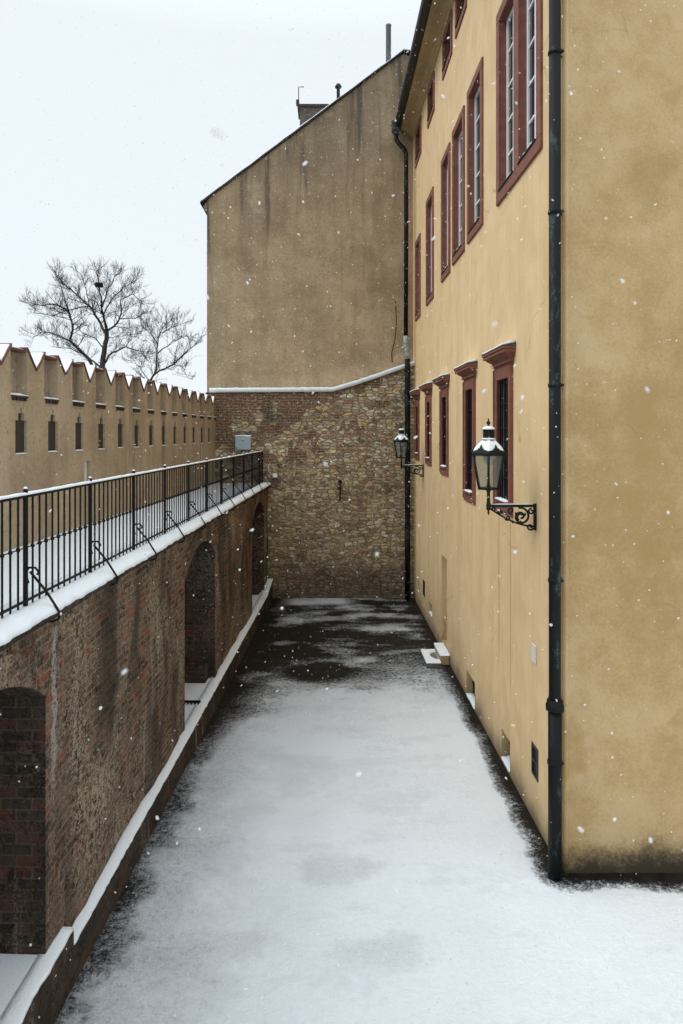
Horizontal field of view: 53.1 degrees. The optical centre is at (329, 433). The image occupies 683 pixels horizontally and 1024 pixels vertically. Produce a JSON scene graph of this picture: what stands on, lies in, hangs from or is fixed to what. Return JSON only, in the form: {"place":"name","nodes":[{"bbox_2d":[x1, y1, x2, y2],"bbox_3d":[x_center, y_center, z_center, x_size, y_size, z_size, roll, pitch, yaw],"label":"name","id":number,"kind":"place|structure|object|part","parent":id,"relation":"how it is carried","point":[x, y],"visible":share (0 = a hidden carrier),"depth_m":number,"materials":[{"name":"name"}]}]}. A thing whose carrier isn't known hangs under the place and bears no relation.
{"place":"outdoors","nodes":[
{"label":"outdoors","id":0,"kind":"place"},
{"bbox_2d":[185,700,200,704],"bbox_3d":[-2.401,4.600,11.707,0.350,0.030,0.120,0,0,2],"label":"drain grate","id":1,"kind":"object","parent":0,"point":[193,701],"visible":0.7,"depth_m":11.73,"materials":[{"name":"black metal"}]},
{"bbox_2d":[0,0,420,393],"label":"sky","id":2,"kind":"structure","parent":0,"point":[82,167],"materials":[{"name":"white"}]},
{"bbox_2d":[0,0,682,1020],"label":"snowfall","id":3,"kind":"object","parent":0,"point":[216,132],"visible":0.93,"depth_m":6.33,"materials":[{"name":"white"}]},
{"bbox_2d":[54,598,682,1023],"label":"courtyard ground","id":4,"kind":"structure","parent":0,"point":[448,870],"depth_m":7.60,"materials":[{"name":"white snow"}]},
{"bbox_2d":[16,257,161,369],"bbox_3d":[-13.014,-2.401,35.851,8.321,14.813,5.570,0,0,0],"label":"bare tree","id":5,"kind":"object","parent":4,"relation":"on","point":[103,359],"visible":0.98,"depth_m":35.78,"materials":[{"name":"brown plant"}]},
{"bbox_2d":[95,282,102,287],"bbox_3d":[-11.690,-7.533,34.578,0.429,0.294,0.430,0,0,0],"label":"bird nest","id":6,"kind":"object","parent":5,"relation":"in","point":[98,284],"visible":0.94,"depth_m":34.45,"materials":[{"name":"brown wood"}]},
{"bbox_2d":[0,343,216,552],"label":"battlement wall","id":7,"kind":"structure","parent":4,"relation":"on","point":[36,440],"depth_m":10.89,"materials":[{"name":"brown paint"}]},
{"bbox_2d":[0,482,272,1023],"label":"retaining wall","id":8,"kind":"structure","parent":4,"relation":"on","point":[70,846],"depth_m":7.07,"materials":[{"name":"brick"}]},
{"bbox_2d":[0,483,249,606],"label":"walkway","id":9,"kind":"structure","parent":8,"relation":"on","point":[6,578],"depth_m":8.87,"materials":[{"name":"white snow"}]},
{"bbox_2d":[0,449,271,622],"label":"railing","id":10,"kind":"object","parent":8,"relation":"on","point":[234,474],"visible":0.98,"depth_m":8.02,"materials":[{"name":"black metal"}]},
{"bbox_2d":[115,303,206,381],"bbox_3d":[-8.213,-0.809,33.590,4.047,11.626,6.102,0,0,-24],"label":"bare tree","id":11,"kind":"object","parent":4,"relation":"on","point":[157,365],"visible":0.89,"depth_m":32.94,"materials":[{"name":"brown plant"}]},
{"bbox_2d":[200,23,412,391],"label":"gable house","id":12,"kind":"structure","parent":4,"relation":"on","point":[373,336],"depth_m":21.10,"materials":[{"name":"paint"}]},
{"bbox_2d":[206,361,414,598],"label":"stone wall","id":13,"kind":"structure","parent":4,"relation":"on","point":[303,452],"depth_m":20.79,"materials":[{"name":"brown stone"}]},
{"bbox_2d":[235,435,250,449],"bbox_3d":[-2.630,0.255,20.676,0.475,0.449,0.188,0,0,0],"label":"electrical cabinet","id":14,"kind":"object","parent":13,"relation":"attached to","point":[242,444],"visible":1,"depth_m":20.60,"materials":[{"name":"grey metal"}]},
{"bbox_3d":[-2.630,0.275,20.595,0.430,0.370,0.025,0,0,0],"label":"door","id":15,"kind":"part","parent":14,"relation":"part of","materials":[{"name":"grey paint"}]},
{"bbox_2d":[268,465,277,477],"bbox_3d":[-1.739,1.135,20.720,0.287,0.370,0.100,0,0,0],"label":"junction box","id":16,"kind":"object","parent":13,"relation":"attached to","point":[275,475],"visible":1,"depth_m":20.72,"materials":[{"name":"white paint"}]},
{"bbox_2d":[421,649,440,667],"bbox_3d":[2.210,4.924,14.990,0.320,0.148,0.904,0,0,0],"label":"stone step","id":17,"kind":"object","parent":4,"relation":"on","point":[429,656],"visible":0.98,"depth_m":14.77,"materials":[{"name":"concrete"}]},
{"bbox_2d":[434,643,449,664],"bbox_3d":[2.485,4.881,15.195,0.220,0.233,0.874,0,0,0],"label":"stone step","id":18,"kind":"object","parent":4,"relation":"on","point":[441,650],"visible":0.98,"depth_m":14.91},
{"bbox_2d":[391,0,682,881],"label":"yellow building","id":19,"kind":"structure","parent":4,"relation":"on","point":[581,360],"depth_m":7.79,"materials":[{"name":"paint"}]},
{"bbox_2d":[393,425,423,476],"bbox_3d":[2.135,0.468,18.847,0.830,1.440,0.419,0,0,-17],"label":"wall lantern","id":20,"kind":"object","parent":19,"relation":"attached to","point":[401,438],"depth_m":18.77,"materials":[{"name":"metal"}]},
{"bbox_2d":[409,388,419,459],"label":"window","id":21,"kind":"structure","parent":19,"relation":"in","point":[415,393],"depth_m":20.05,"materials":[{"name":"red stone"}]},
{"bbox_2d":[415,233,420,320],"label":"window","id":22,"kind":"structure","parent":19,"relation":"in","point":[418,242],"depth_m":20.25,"materials":[{"name":"red stone"}]},
{"bbox_2d":[415,115,421,167],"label":"window","id":23,"kind":"structure","parent":19,"relation":"in","point":[418,134],"depth_m":19.87,"materials":[{"name":"red stone"}]},
{"bbox_2d":[419,381,432,465],"bbox_3d":[2.593,-0.261,17.779,0.426,2.163,1.141,0,0,0],"label":"window","id":24,"kind":"structure","parent":19,"relation":"in","point":[427,386],"depth_m":17.68,"materials":[{"name":"red stone"}]},
{"bbox_2d":[426,186,433,305],"bbox_3d":[2.677,-4.785,17.596,0.301,2.770,1.192,0,0,0],"label":"window","id":25,"kind":"structure","parent":19,"relation":"in","point":[430,200],"depth_m":18.04,"materials":[{"name":"red wood"}]},
{"bbox_2d":[427,71,434,128],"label":"window","id":26,"kind":"structure","parent":19,"relation":"in","point":[431,90],"depth_m":17.53,"materials":[{"name":"red wood"}]},
{"bbox_2d":[432,373,449,475],"bbox_3d":[2.607,-0.206,15.424,0.427,2.271,1.251,0,0,0],"label":"window","id":27,"kind":"structure","parent":19,"relation":"in","point":[441,382],"depth_m":15.44,"materials":[{"name":"red stone"}]},
{"bbox_2d":[441,142,450,282],"bbox_3d":[2.691,-4.900,15.266,0.300,2.800,1.072,0,0,0],"label":"window","id":28,"kind":"structure","parent":19,"relation":"in","point":[446,160],"depth_m":15.65,"materials":[{"name":"red stone"}]},
{"bbox_2d":[442,9,452,80],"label":"window","id":29,"kind":"structure","parent":19,"relation":"in","point":[447,44],"depth_m":15.11,"materials":[{"name":"red stone"}]},
{"bbox_2d":[452,105,464,265],"bbox_3d":[2.700,-4.955,13.811,0.301,2.810,1.222,0,0,0],"label":"window","id":30,"kind":"structure","parent":19,"relation":"in","point":[458,148],"depth_m":14.21,"materials":[{"name":"red stone"}]},
{"bbox_2d":[455,0,466,38],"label":"window","id":31,"kind":"structure","parent":19,"relation":"in","point":[459,12],"depth_m":13.80,"materials":[{"name":"red wood"}]},
{"bbox_2d":[453,359,477,504],"bbox_3d":[2.623,-0.035,12.724,0.427,2.611,1.251,0,0,0],"label":"window","id":32,"kind":"structure","parent":19,"relation":"in","point":[464,370],"depth_m":12.84,"materials":[{"name":"red stone"}]},
{"bbox_2d":[467,57,483,243],"bbox_3d":[2.709,-5.010,12.276,0.302,2.860,1.252,0,0,0],"label":"window","id":33,"kind":"structure","parent":19,"relation":"in","point":[475,93],"depth_m":12.62,"materials":[{"name":"red wood"}]},
{"bbox_2d":[481,340,515,517],"bbox_3d":[2.638,-0.071,10.304,0.427,2.543,1.311,0,0,0],"label":"window","id":34,"kind":"structure","parent":19,"relation":"in","point":[501,357],"depth_m":10.30,"materials":[{"name":"red stone"}]},
{"bbox_2d":[472,418,536,530],"bbox_3d":[2.195,0.518,8.787,0.830,1.440,0.419,0,0,-17],"label":"wall lantern","id":35,"kind":"object","parent":19,"relation":"attached to","point":[487,448],"depth_m":8.69,"materials":[{"name":"metal"}]},
{"bbox_2d":[496,0,542,206],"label":"window","id":36,"kind":"structure","parent":19,"relation":"in","point":[519,43],"depth_m":9.47,"materials":[{"name":"red wood"}]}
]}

